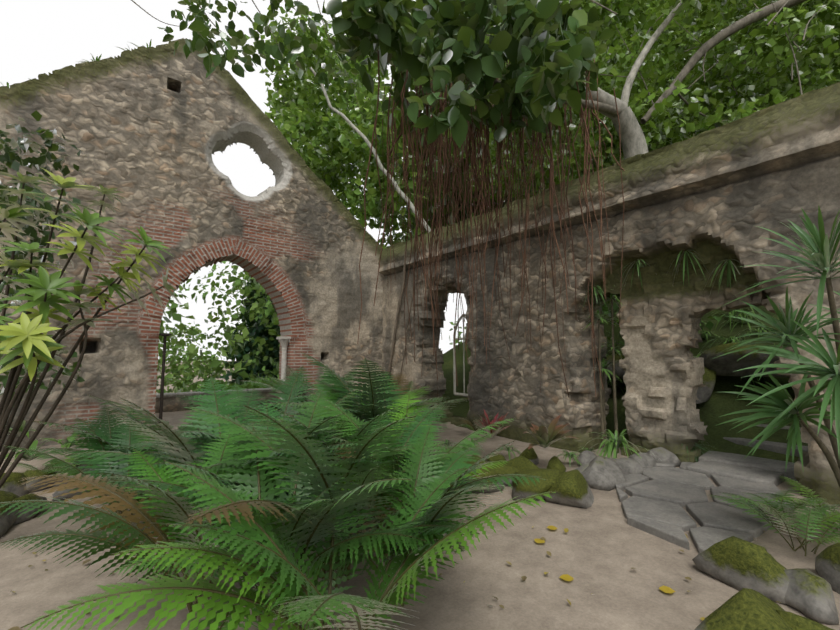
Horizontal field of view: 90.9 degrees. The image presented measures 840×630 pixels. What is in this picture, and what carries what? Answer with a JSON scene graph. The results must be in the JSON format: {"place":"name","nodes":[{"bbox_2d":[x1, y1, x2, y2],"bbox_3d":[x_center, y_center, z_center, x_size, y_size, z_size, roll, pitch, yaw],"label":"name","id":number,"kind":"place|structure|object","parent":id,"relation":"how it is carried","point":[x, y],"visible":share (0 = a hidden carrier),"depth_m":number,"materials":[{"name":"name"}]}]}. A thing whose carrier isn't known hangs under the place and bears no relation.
{"place":"outdoors","nodes":[
{"label":"outdoors","id":0,"kind":"place"},
{"bbox_2d":[0,0,490,361],"label":"sky","id":1,"kind":"structure","parent":0,"point":[37,37],"materials":[{"name":"white"}]},
{"bbox_2d":[0,361,839,629],"bbox_3d":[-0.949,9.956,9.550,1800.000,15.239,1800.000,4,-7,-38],"label":"ground","id":2,"kind":"structure","parent":0,"point":[600,548],"depth_m":2.72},
{"bbox_2d":[0,110,182,487],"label":"shrub","id":3,"kind":"object","parent":2,"relation":"on","point":[26,339],"depth_m":3.27,"materials":[{"name":"green plant"}]},
{"bbox_2d":[159,333,170,426],"bbox_3d":[-4.703,1.240,7.552,0.160,1.800,0.300,4,-7,-38],"label":"lamp post","id":4,"kind":"object","parent":2,"relation":"on","point":[165,335],"visible":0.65,"depth_m":7.54,"materials":[{"name":"black metal"}]},
{"bbox_2d":[0,38,383,450],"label":"gable wall","id":5,"kind":"structure","parent":2,"relation":"on","point":[149,131],"depth_m":7.80,"materials":[{"name":"stone"}]},
{"bbox_2d":[155,391,277,412],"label":"parapet wall","id":6,"kind":"structure","parent":2,"relation":"on","point":[172,404],"depth_m":10.29,"materials":[{"name":"grey stone"}]},
{"bbox_2d":[156,387,275,397],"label":"parapet cap stones","id":7,"kind":"object","parent":6,"relation":"on","point":[201,393],"visible":0.27,"depth_m":10.61,"materials":[{"name":"grey stone"}]},
{"bbox_2d":[276,336,290,412],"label":"marble column","id":8,"kind":"structure","parent":2,"relation":"on","point":[284,341],"depth_m":8.96,"materials":[{"name":"grey stone"}]},
{"bbox_2d":[0,352,839,629],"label":"fern","id":9,"kind":"object","parent":2,"relation":"on","point":[279,483],"depth_m":2.10,"materials":[{"name":"green plant"}]},
{"bbox_2d":[0,342,839,629],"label":"mossy rocks","id":10,"kind":"object","parent":2,"relation":"on","point":[761,580],"visible":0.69,"depth_m":3.48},
{"bbox_2d":[0,40,839,629],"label":"small plants","id":11,"kind":"object","parent":2,"relation":"on","point":[778,408],"visible":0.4,"depth_m":3.08,"materials":[{"name":"green plant"}]},
{"bbox_2d":[156,261,775,392],"bbox_3d":[-18.838,3.172,26.817,57.162,23.288,75.450,4,-7,-38],"label":"tree foliage","id":12,"kind":"object","parent":2,"relation":"on","point":[257,314],"visible":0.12,"depth_m":35.52,"materials":[{"name":"green plant"}]},
{"bbox_2d":[378,82,839,504],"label":"side wall","id":13,"kind":"structure","parent":2,"relation":"on","point":[713,198],"depth_m":5.64,"materials":[{"name":"stone"}]},
{"bbox_2d":[453,314,467,396],"bbox_3d":[0.946,0.852,8.906,0.070,1.790,0.670,4,-7,-38],"label":"window frame","id":14,"kind":"object","parent":13,"relation":"attached to","point":[464,394],"visible":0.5,"depth_m":9.02,"materials":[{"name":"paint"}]},
{"bbox_2d":[615,462,794,552],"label":"paving slabs","id":15,"kind":"structure","parent":2,"relation":"on","point":[661,499],"depth_m":3.80,"materials":[{"name":"stone"}]},
{"bbox_2d":[598,276,839,486],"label":"plant stems","id":16,"kind":"object","parent":2,"relation":"on","point":[835,467],"visible":0.56,"depth_m":3.26,"materials":[{"name":"brown plant"}]},
{"bbox_2d":[686,424,807,486],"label":"stone steps","id":17,"kind":"structure","parent":2,"relation":"on","point":[765,471],"depth_m":4.96,"materials":[{"name":"stone"}]},
{"bbox_2d":[131,0,839,295],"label":"tree","id":18,"kind":"object","parent":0,"point":[306,125],"depth_m":8.64,"materials":[{"name":"green plant"}]},
{"bbox_2d":[157,0,615,147],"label":"big tree leaves","id":19,"kind":"object","parent":18,"relation":"attached to","point":[543,72],"visible":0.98,"depth_m":3.87,"materials":[{"name":"green plant"}]},
{"bbox_2d":[357,50,624,402],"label":"aerial roots","id":20,"kind":"object","parent":18,"relation":"hanging from","point":[471,142],"visible":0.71,"depth_m":5.14,"materials":[{"name":"brown plant"}]},
{"bbox_2d":[310,0,681,232],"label":"tree branches","id":21,"kind":"object","parent":18,"relation":"on","point":[633,140],"visible":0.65,"depth_m":6.39,"materials":[{"name":"grey plant"}]},
{"bbox_2d":[441,296,807,462],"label":"mossy bank terrain","id":22,"kind":"structure","parent":0,"point":[717,405],"depth_m":6.79,"materials":[{"name":"green plant"}]}
]}

